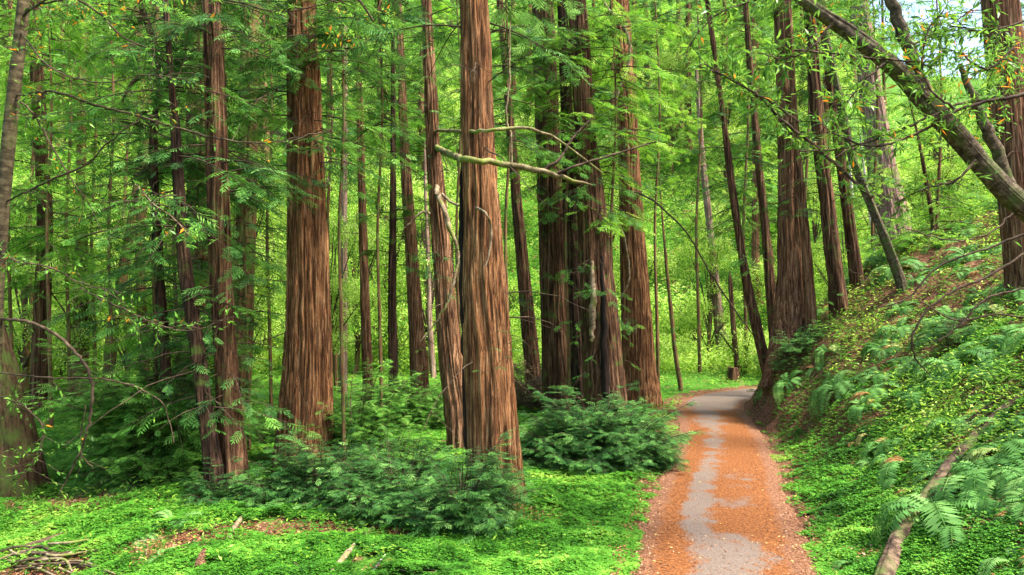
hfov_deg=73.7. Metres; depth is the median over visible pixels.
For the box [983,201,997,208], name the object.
fern
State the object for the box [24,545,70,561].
stick
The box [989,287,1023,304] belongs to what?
fern
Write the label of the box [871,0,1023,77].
sky
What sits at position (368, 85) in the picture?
redwood tree
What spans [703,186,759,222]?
leafy shrub
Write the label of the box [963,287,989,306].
fern
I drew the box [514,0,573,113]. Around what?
redwood tree
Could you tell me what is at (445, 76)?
broadleaf tree
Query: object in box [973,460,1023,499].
fern
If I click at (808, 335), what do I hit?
redwood bush
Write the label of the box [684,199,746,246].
leafy shrub
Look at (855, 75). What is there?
redwood tree
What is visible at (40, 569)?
stick
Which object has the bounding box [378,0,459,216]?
redwood tree
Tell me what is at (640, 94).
redwood sapling
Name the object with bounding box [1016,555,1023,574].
fern
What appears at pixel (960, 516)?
fern
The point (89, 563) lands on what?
stick
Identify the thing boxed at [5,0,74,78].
redwood tree
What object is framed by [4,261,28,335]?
broadleaf tree
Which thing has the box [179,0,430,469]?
redwood tree
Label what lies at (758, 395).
fern
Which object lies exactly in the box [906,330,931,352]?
fern
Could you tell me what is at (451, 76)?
broadleaf tree
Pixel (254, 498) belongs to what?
redwood bush
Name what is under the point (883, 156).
redwood tree
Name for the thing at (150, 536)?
fern
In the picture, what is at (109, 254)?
redwood sapling
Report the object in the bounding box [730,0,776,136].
redwood tree
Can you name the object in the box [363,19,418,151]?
broadleaf tree
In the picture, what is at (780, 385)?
fern
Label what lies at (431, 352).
pale tree
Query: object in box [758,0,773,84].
broadleaf tree
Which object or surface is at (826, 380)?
fern
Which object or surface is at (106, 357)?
redwood tree
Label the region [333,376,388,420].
redwood bush
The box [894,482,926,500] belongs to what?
fern
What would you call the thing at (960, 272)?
fern
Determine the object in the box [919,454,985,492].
fern
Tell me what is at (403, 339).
leafy shrub
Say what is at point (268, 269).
redwood sapling
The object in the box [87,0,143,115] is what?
redwood tree
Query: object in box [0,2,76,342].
redwood sapling
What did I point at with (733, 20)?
redwood tree
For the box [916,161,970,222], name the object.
broadleaf tree
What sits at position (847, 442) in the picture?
fern
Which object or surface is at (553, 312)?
redwood tree
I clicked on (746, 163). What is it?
redwood sapling
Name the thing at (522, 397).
redwood bush
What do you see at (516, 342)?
leafy shrub
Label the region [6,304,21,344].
leafy shrub
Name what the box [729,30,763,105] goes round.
broadleaf tree
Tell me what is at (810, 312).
redwood tree
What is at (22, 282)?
redwood sapling
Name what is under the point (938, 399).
undergrowth
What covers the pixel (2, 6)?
redwood tree
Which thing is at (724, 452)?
path
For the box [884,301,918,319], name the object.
fern
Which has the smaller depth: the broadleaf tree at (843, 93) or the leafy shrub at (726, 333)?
the leafy shrub at (726, 333)
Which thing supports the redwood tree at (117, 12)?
on the ground
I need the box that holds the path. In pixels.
[629,387,825,574]
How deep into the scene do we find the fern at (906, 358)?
14.51 m
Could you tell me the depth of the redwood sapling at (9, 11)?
20.26 m
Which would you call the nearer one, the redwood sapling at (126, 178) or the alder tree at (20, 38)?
the alder tree at (20, 38)
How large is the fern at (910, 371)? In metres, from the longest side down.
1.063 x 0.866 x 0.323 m
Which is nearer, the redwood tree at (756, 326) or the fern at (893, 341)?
the fern at (893, 341)
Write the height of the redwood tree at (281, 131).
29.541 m
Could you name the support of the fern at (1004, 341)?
on the ground
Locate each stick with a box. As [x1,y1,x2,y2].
[0,545,31,551]
[0,548,41,559]
[7,559,46,568]
[9,549,37,555]
[9,557,52,563]
[13,565,56,572]
[14,557,74,574]
[15,566,54,574]
[18,562,65,567]
[19,552,77,556]
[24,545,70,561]
[24,549,80,554]
[33,557,72,571]
[45,549,98,556]
[48,538,88,544]
[50,562,105,571]
[58,560,115,573]
[61,565,86,567]
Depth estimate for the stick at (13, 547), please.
9.04 m
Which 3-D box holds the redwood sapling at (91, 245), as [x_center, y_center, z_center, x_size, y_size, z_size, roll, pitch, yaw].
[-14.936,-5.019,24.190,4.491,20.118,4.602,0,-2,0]
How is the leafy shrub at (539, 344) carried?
on the ground
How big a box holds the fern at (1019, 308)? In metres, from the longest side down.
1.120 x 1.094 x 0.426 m
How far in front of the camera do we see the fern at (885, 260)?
20.27 m
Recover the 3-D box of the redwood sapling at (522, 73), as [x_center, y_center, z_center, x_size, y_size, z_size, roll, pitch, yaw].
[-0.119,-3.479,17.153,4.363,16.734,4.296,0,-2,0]
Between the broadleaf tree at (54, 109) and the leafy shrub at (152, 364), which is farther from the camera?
the broadleaf tree at (54, 109)
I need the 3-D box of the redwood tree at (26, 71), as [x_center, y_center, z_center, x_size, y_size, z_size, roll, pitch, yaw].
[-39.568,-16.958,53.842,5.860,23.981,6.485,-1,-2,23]
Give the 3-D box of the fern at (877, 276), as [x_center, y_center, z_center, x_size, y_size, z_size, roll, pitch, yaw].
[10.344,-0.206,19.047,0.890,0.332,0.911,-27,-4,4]
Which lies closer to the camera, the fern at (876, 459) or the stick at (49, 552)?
the stick at (49, 552)
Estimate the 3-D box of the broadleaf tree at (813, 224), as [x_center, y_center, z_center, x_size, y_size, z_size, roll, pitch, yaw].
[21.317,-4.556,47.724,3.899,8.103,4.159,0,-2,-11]
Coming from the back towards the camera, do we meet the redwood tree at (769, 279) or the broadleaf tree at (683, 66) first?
the broadleaf tree at (683, 66)
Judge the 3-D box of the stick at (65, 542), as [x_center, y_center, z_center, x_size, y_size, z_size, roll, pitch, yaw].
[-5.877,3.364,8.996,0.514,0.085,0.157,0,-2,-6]
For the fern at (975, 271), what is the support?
on the ground
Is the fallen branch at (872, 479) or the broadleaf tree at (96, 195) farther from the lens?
the broadleaf tree at (96, 195)
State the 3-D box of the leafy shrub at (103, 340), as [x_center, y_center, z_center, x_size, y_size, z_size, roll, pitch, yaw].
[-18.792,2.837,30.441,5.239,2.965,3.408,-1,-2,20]
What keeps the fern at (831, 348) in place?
on the ground
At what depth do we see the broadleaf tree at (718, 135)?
55.45 m
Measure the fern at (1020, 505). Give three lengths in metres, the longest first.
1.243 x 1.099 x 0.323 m
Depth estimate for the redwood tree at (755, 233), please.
45.70 m
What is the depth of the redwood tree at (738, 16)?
78.97 m
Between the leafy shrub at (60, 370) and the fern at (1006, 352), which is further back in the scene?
the leafy shrub at (60, 370)
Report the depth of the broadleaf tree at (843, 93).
60.52 m
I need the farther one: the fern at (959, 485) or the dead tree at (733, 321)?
the dead tree at (733, 321)
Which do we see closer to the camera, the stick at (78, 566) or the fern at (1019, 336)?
the stick at (78, 566)
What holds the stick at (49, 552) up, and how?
on the stick at (41, 546)
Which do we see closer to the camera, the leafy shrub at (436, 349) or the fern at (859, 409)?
the fern at (859, 409)
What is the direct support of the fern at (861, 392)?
on the ground
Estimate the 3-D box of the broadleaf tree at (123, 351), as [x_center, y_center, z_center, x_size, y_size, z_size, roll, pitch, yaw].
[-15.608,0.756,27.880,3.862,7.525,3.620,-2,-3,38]
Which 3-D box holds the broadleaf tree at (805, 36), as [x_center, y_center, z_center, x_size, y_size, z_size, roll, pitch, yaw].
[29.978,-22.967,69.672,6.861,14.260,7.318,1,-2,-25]
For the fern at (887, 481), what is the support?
on the ground
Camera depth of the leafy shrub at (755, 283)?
44.87 m
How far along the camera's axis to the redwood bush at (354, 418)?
13.63 m
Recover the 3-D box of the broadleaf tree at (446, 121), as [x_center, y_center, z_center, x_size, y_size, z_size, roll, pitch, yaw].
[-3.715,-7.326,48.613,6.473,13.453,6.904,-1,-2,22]
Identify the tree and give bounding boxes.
[0,0,7,66]
[0,0,48,164]
[0,0,106,410]
[0,0,402,500]
[0,32,48,148]
[0,131,26,164]
[0,320,49,504]
[4,171,96,390]
[4,195,104,337]
[4,232,32,351]
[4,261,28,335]
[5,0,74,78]
[6,195,115,388]
[11,174,106,309]
[12,0,59,58]
[15,196,134,353]
[24,0,99,150]
[24,78,67,157]
[29,0,270,458]
[30,0,146,398]
[35,144,151,315]
[36,0,320,496]
[52,35,186,399]
[55,14,108,116]
[78,0,185,378]
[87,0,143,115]
[88,0,131,89]
[89,217,179,385]
[99,234,209,369]
[100,0,181,272]
[100,101,183,240]
[106,0,337,484]
[112,1,275,409]
[115,0,179,102]
[132,146,286,342]
[146,185,186,285]
[149,183,278,367]
[161,0,182,40]
[161,38,185,112]
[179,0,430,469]
[225,2,286,97]
[226,10,286,366]
[228,0,286,259]
[228,0,286,426]
[230,184,286,327]
[231,179,286,300]
[231,217,286,342]
[254,242,282,338]
[257,152,374,313]
[267,31,286,146]
[268,0,320,128]
[274,207,286,277]
[275,212,383,355]
[285,0,373,269]
[317,0,348,54]
[319,0,408,402]
[322,8,388,393]
[326,198,404,375]
[329,158,430,348]
[329,231,376,390]
[338,0,593,513]
[341,1,453,412]
[344,0,440,413]
[348,0,407,170]
[354,118,418,221]
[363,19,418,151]
[364,0,655,454]
[366,35,411,98]
[377,166,459,373]
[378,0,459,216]
[378,0,461,251]
[415,10,458,85]
[417,196,510,312]
[422,86,501,258]
[424,141,436,377]
[435,44,459,136]
[438,65,459,127]
[439,0,492,65]
[439,2,460,87]
[455,0,541,394]
[490,0,527,94]
[497,0,604,415]
[498,1,532,116]
[504,96,561,203]
[511,0,659,423]
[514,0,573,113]
[514,0,609,419]
[530,176,657,317]
[586,0,610,131]
[588,0,752,408]
[588,4,610,77]
[593,0,640,175]
[599,160,619,245]
[601,0,669,113]
[601,107,652,171]
[629,0,675,106]
[638,0,675,53]
[643,155,688,390]
[646,48,711,173]
[647,0,707,127]
[648,19,694,128]
[654,0,721,150]
[658,0,1023,375]
[666,229,743,368]
[667,0,783,391]
[670,68,736,368]
[678,0,766,184]
[683,43,746,165]
[692,75,746,196]
[694,34,745,103]
[703,0,777,339]
[711,0,769,88]
[711,0,777,304]
[712,0,738,59]
[716,271,746,376]
[726,0,847,386]
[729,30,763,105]
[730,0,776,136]
[757,234,824,302]
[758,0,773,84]
[758,66,820,174]
[760,74,802,141]
[761,0,906,318]
[770,1,846,83]
[773,0,915,293]
[776,0,827,154]
[780,0,904,288]
[783,0,817,333]
[795,0,862,203]
[800,0,923,251]
[800,58,860,147]
[804,167,844,254]
[809,187,869,301]
[818,28,841,65]
[828,0,870,45]
[836,0,880,82]
[837,157,919,260]
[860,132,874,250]
[869,0,900,104]
[899,112,974,223]
[900,75,958,174]
[903,98,947,231]
[910,0,1023,299]
[910,105,974,217]
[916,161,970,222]
[959,116,996,212]
[967,114,996,201]
[968,3,987,148]
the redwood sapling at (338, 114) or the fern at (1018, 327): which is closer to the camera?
the fern at (1018, 327)
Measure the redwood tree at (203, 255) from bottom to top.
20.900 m
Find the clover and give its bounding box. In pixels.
[0,204,1023,574]
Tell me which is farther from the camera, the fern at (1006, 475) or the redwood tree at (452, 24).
the redwood tree at (452, 24)
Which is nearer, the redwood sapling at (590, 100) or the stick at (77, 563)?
the stick at (77, 563)
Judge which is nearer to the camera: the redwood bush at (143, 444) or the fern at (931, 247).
the redwood bush at (143, 444)
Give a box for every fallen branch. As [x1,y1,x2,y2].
[193,548,208,569]
[225,516,242,538]
[329,524,377,570]
[834,432,942,515]
[939,379,1023,447]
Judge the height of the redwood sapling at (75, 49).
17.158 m
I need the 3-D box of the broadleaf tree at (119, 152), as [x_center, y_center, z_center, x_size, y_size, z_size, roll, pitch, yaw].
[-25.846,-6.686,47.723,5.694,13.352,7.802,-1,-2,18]
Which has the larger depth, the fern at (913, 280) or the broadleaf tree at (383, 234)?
the broadleaf tree at (383, 234)
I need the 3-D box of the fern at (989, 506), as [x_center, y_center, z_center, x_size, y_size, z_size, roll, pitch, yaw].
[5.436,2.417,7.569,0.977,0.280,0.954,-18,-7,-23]
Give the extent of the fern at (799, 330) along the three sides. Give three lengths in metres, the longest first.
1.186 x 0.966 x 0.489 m
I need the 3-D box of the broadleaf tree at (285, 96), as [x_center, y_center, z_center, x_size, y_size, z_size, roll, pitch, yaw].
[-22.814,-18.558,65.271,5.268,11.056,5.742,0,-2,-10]
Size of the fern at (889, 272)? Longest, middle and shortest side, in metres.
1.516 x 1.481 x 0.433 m
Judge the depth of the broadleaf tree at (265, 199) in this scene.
20.96 m
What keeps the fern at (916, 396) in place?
on the ground
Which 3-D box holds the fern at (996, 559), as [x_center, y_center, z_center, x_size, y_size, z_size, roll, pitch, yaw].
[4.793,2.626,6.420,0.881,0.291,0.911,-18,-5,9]
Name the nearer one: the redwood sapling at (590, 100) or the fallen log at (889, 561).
the fallen log at (889, 561)
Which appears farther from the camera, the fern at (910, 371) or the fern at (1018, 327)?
the fern at (910, 371)
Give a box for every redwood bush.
[19,326,276,489]
[53,361,119,393]
[102,440,202,496]
[167,457,261,512]
[203,468,322,516]
[228,422,382,514]
[244,403,276,448]
[295,426,469,530]
[307,357,423,457]
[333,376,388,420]
[337,408,445,471]
[363,365,444,431]
[381,427,551,543]
[513,355,541,409]
[519,379,709,478]
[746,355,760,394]
[768,317,834,371]
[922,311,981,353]
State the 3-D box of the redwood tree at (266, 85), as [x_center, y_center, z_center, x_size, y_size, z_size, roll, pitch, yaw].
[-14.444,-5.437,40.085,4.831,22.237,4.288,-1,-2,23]
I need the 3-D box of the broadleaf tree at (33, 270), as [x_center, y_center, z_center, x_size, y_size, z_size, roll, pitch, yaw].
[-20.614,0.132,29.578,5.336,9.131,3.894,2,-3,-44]
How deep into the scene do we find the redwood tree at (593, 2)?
68.80 m
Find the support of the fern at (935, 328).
on the ground
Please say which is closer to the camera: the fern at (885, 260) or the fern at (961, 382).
the fern at (961, 382)
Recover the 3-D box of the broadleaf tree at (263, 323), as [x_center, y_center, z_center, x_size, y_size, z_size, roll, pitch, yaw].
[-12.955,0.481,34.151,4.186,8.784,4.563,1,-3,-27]
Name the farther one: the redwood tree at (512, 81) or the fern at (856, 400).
the redwood tree at (512, 81)
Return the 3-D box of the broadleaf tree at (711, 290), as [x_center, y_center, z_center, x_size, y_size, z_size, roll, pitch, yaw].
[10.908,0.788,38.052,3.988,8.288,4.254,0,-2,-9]
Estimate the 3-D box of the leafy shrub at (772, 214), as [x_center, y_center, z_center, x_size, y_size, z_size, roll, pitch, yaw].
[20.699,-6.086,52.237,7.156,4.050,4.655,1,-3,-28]
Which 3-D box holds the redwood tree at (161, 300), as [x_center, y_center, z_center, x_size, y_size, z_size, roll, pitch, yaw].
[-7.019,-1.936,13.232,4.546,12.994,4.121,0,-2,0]
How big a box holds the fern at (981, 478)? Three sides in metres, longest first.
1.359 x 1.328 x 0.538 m
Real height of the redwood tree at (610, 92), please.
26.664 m
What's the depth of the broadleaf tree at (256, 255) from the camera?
27.79 m
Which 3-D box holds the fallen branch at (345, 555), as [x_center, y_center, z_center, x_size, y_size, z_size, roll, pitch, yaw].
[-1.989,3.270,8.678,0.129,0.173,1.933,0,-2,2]
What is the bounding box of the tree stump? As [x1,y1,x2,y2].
[726,367,739,381]
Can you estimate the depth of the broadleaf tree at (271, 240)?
33.80 m
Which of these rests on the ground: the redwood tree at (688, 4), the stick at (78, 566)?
the redwood tree at (688, 4)
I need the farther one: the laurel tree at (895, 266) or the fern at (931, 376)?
the laurel tree at (895, 266)
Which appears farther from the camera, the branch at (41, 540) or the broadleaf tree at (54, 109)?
the broadleaf tree at (54, 109)
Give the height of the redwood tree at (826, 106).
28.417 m
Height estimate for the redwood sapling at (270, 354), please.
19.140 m
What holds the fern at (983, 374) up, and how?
on the ground
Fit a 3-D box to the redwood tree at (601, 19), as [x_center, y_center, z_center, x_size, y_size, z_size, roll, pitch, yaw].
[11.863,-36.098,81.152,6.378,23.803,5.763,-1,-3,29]
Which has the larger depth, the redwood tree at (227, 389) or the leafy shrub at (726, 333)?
the leafy shrub at (726, 333)
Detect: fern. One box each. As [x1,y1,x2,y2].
[82,548,125,568]
[122,525,159,546]
[145,509,208,534]
[146,547,174,562]
[753,389,762,405]
[772,370,803,404]
[796,321,820,342]
[805,359,824,379]
[808,369,864,418]
[812,343,841,366]
[817,308,828,321]
[819,372,842,394]
[825,277,848,300]
[831,559,851,569]
[840,436,856,448]
[844,252,884,277]
[845,395,876,418]
[847,380,900,409]
[847,399,881,424]
[849,366,901,390]
[854,457,878,471]
[855,426,885,445]
[858,434,907,464]
[859,339,902,362]
[861,447,885,458]
[862,342,880,353]
[866,453,906,473]
[867,256,923,282]
[869,275,886,286]
[871,317,915,344]
[871,474,986,547]
[873,450,939,485]
[878,245,905,265]
[879,339,900,355]
[879,471,912,494]
[880,356,911,369]
[882,416,915,434]
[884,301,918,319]
[885,331,901,339]
[890,356,922,378]
[890,376,944,416]
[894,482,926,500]
[897,414,929,433]
[902,458,973,492]
[903,358,933,378]
[903,374,937,396]
[905,274,928,287]
[906,263,927,272]
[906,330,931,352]
[906,420,953,447]
[907,443,948,470]
[910,327,948,343]
[911,369,937,384]
[912,341,995,383]
[914,330,940,349]
[915,264,946,277]
[916,313,968,330]
[918,241,948,254]
[918,319,952,332]
[918,514,986,551]
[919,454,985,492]
[920,305,979,330]
[924,368,958,393]
[924,409,984,445]
[927,478,979,505]
[933,508,974,536]
[938,220,982,239]
[938,244,993,269]
[944,259,970,270]
[944,448,1023,500]
[944,479,1009,515]
[947,266,972,279]
[947,453,1013,497]
[956,407,993,436]
[957,486,1023,527]
[958,362,1017,389]
[959,376,980,388]
[960,430,1023,470]
[961,263,994,280]
[961,320,1002,344]
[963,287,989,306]
[963,396,997,416]
[966,350,1005,371]
[967,493,1003,513]
[969,408,1023,444]
[971,302,1003,320]
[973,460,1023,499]
[976,547,1023,574]
[977,324,1023,355]
[977,344,1023,374]
[981,242,1001,254]
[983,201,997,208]
[985,286,1002,296]
[985,454,1023,500]
[989,248,1001,255]
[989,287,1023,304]
[989,330,1019,350]
[990,283,1002,305]
[990,508,1023,537]
[991,466,1023,486]
[993,512,1018,527]
[995,428,1023,459]
[996,482,1023,532]
[1001,323,1023,335]
[1001,328,1023,355]
[1004,419,1023,437]
[1009,296,1023,318]
[1011,536,1023,556]
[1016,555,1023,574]
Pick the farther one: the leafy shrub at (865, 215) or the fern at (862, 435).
the leafy shrub at (865, 215)
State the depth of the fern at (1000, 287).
14.37 m
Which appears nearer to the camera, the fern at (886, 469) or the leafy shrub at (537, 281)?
the fern at (886, 469)
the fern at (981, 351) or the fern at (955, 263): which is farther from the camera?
the fern at (955, 263)
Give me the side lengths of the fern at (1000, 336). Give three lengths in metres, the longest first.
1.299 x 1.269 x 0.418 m
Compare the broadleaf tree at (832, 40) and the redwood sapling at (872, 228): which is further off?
the broadleaf tree at (832, 40)
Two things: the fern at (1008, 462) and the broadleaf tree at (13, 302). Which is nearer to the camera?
the fern at (1008, 462)
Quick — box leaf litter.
[0,213,1023,574]
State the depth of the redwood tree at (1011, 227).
13.91 m
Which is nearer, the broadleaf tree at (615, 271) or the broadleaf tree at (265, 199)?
the broadleaf tree at (265, 199)
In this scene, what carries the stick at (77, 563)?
on the stick at (37, 564)
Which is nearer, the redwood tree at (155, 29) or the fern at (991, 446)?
the fern at (991, 446)
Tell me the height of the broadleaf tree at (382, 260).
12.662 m
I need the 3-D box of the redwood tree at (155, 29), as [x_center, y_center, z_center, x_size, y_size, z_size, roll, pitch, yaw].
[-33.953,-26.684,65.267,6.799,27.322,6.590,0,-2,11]
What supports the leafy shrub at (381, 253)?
on the ground
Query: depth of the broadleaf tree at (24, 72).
64.21 m
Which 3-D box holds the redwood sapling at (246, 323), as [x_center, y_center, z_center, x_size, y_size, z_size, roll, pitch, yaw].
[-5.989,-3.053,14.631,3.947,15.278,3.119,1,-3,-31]
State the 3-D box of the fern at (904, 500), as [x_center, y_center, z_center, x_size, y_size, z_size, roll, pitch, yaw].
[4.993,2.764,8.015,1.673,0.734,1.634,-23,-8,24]
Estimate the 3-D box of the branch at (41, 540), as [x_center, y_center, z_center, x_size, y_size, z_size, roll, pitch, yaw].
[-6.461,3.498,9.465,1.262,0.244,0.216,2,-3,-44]
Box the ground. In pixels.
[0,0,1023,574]
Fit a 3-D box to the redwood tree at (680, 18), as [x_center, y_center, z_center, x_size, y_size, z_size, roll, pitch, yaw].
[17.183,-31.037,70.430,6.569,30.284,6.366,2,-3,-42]
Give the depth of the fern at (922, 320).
15.46 m
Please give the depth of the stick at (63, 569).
8.38 m
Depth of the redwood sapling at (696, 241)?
34.19 m
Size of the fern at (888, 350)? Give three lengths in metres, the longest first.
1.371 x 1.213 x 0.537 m
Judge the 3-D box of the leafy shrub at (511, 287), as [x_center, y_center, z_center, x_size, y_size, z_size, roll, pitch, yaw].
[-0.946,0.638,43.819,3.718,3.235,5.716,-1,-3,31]
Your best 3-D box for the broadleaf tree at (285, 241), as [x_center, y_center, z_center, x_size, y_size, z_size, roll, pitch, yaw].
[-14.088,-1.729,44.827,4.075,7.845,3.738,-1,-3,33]
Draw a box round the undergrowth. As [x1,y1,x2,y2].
[0,199,1023,574]
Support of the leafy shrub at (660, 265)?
on the ground
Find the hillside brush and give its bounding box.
[0,0,994,374]
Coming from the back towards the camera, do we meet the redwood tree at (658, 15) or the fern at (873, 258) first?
the redwood tree at (658, 15)
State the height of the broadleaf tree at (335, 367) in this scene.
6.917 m
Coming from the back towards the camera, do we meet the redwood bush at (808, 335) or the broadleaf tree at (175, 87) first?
the broadleaf tree at (175, 87)
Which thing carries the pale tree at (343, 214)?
on the ground
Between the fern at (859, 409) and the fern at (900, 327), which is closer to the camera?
the fern at (859, 409)
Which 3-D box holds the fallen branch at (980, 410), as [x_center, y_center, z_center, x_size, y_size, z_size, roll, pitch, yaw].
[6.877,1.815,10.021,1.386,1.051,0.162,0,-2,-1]
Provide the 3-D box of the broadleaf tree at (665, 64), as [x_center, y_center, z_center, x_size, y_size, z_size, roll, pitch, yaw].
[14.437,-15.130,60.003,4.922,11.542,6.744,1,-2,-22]
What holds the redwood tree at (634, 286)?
on the ground
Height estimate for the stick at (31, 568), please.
0.070 m
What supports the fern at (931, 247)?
on the ground
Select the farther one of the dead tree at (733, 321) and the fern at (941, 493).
the dead tree at (733, 321)
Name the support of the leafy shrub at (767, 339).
on the ground
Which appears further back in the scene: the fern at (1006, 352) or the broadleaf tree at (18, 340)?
the broadleaf tree at (18, 340)
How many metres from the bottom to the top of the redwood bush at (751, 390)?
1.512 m
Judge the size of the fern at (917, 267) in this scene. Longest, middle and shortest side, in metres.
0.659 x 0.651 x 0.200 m
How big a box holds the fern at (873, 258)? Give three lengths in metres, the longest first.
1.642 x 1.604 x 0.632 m
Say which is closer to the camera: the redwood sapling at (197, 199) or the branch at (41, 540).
the branch at (41, 540)
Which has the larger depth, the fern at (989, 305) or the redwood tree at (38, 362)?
the redwood tree at (38, 362)
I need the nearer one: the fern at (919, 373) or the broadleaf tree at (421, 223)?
the fern at (919, 373)
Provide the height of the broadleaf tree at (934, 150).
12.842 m
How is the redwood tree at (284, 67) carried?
on the ground
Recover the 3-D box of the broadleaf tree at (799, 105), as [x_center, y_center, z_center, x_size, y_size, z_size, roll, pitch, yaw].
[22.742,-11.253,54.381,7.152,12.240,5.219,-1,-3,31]
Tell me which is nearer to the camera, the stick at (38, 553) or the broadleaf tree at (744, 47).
the stick at (38, 553)
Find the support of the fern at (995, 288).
on the ground
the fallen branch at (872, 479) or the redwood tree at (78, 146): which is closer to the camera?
the fallen branch at (872, 479)
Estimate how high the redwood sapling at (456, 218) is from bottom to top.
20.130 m
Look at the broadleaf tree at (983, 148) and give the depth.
53.09 m
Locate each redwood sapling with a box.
[0,0,77,350]
[0,0,143,429]
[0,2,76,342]
[0,4,147,408]
[6,0,186,387]
[24,0,154,398]
[49,1,240,469]
[64,0,169,387]
[76,0,253,399]
[93,0,280,391]
[127,2,286,284]
[163,0,336,452]
[228,0,336,406]
[231,0,399,457]
[270,1,390,408]
[316,0,451,426]
[405,0,506,338]
[437,0,590,315]
[492,0,640,415]
[540,0,690,260]
[604,0,709,384]
[665,0,743,373]
[703,1,777,375]
[767,11,846,240]
[813,0,955,282]
[859,0,995,260]
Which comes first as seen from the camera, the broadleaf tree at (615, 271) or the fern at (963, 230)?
the fern at (963, 230)
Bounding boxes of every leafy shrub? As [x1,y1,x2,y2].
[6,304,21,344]
[14,303,134,389]
[18,314,134,375]
[52,329,136,380]
[120,346,209,382]
[253,317,284,368]
[261,313,360,366]
[349,307,409,373]
[357,243,431,295]
[360,339,407,371]
[368,240,404,273]
[405,310,513,372]
[503,238,529,268]
[508,275,533,305]
[509,300,541,360]
[510,328,521,360]
[513,324,541,371]
[533,271,539,303]
[614,240,681,279]
[618,289,669,332]
[620,326,678,362]
[653,286,725,343]
[654,333,693,365]
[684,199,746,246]
[696,319,753,350]
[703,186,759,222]
[712,320,768,378]
[724,255,764,292]
[728,325,768,371]
[750,189,819,226]
[754,271,827,308]
[855,200,869,233]
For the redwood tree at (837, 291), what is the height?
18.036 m
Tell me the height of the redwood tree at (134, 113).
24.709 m
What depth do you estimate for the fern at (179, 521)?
9.59 m
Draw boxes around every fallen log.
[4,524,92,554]
[874,389,1023,574]
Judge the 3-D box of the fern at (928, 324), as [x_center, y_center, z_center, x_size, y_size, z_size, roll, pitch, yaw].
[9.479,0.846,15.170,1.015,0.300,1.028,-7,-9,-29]
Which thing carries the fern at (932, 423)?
on the ground
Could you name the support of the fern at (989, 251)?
on the ground
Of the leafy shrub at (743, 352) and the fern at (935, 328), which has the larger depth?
the leafy shrub at (743, 352)
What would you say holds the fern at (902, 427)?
on the ground
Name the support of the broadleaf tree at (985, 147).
on the ground
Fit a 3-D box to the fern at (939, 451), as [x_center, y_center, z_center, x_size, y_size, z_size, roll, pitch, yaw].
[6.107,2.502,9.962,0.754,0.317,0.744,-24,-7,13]
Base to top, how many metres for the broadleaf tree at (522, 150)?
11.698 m
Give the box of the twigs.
[23,250,1023,574]
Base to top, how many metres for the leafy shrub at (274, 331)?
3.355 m
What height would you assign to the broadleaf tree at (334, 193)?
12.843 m
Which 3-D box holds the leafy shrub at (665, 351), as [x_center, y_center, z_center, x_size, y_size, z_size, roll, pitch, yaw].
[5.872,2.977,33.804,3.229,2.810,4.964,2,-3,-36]
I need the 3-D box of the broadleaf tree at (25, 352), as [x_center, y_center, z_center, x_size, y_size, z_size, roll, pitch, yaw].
[-18.861,0.061,26.593,4.352,9.046,4.642,2,-3,-39]
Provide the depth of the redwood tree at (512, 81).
77.52 m
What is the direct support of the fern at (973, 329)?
on the ground
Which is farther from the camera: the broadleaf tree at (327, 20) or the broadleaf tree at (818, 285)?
the broadleaf tree at (327, 20)
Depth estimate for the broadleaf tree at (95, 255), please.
33.55 m
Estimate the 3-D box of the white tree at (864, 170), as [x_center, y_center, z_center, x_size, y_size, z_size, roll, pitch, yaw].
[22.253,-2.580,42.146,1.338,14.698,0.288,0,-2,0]
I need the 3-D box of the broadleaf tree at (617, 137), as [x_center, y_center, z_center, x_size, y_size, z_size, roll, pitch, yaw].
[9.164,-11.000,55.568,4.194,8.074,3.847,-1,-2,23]
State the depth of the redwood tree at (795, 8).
63.70 m
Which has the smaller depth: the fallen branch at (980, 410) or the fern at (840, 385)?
the fallen branch at (980, 410)
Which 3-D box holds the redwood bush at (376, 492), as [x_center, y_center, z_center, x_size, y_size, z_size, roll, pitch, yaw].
[-1.731,2.913,10.483,2.956,1.447,2.573,-1,-2,15]
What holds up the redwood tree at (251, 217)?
on the ground
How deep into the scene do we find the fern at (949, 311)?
15.49 m
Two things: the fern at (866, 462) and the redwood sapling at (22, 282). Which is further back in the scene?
the redwood sapling at (22, 282)
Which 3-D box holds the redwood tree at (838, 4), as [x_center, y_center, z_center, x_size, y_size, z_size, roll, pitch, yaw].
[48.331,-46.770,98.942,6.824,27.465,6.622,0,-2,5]
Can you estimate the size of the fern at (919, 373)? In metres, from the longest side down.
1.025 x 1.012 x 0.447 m
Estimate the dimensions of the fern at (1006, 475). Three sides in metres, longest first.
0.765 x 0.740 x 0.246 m
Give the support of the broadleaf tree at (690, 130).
on the ground
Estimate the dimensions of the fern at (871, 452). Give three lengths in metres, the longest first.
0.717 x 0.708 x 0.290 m
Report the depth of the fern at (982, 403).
10.32 m
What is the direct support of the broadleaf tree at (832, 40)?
on the ground
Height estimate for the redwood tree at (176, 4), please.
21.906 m
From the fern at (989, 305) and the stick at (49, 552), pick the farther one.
the fern at (989, 305)
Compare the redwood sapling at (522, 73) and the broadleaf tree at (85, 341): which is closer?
the redwood sapling at (522, 73)
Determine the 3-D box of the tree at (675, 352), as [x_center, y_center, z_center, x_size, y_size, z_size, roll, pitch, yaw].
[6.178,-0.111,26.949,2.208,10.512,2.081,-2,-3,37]
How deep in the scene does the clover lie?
9.30 m
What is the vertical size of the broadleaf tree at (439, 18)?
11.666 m
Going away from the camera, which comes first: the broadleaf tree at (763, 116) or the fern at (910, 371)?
the fern at (910, 371)
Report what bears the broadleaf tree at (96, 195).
on the ground
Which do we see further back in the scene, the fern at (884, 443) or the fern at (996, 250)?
the fern at (996, 250)
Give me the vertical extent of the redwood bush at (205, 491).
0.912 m
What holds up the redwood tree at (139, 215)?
on the ground

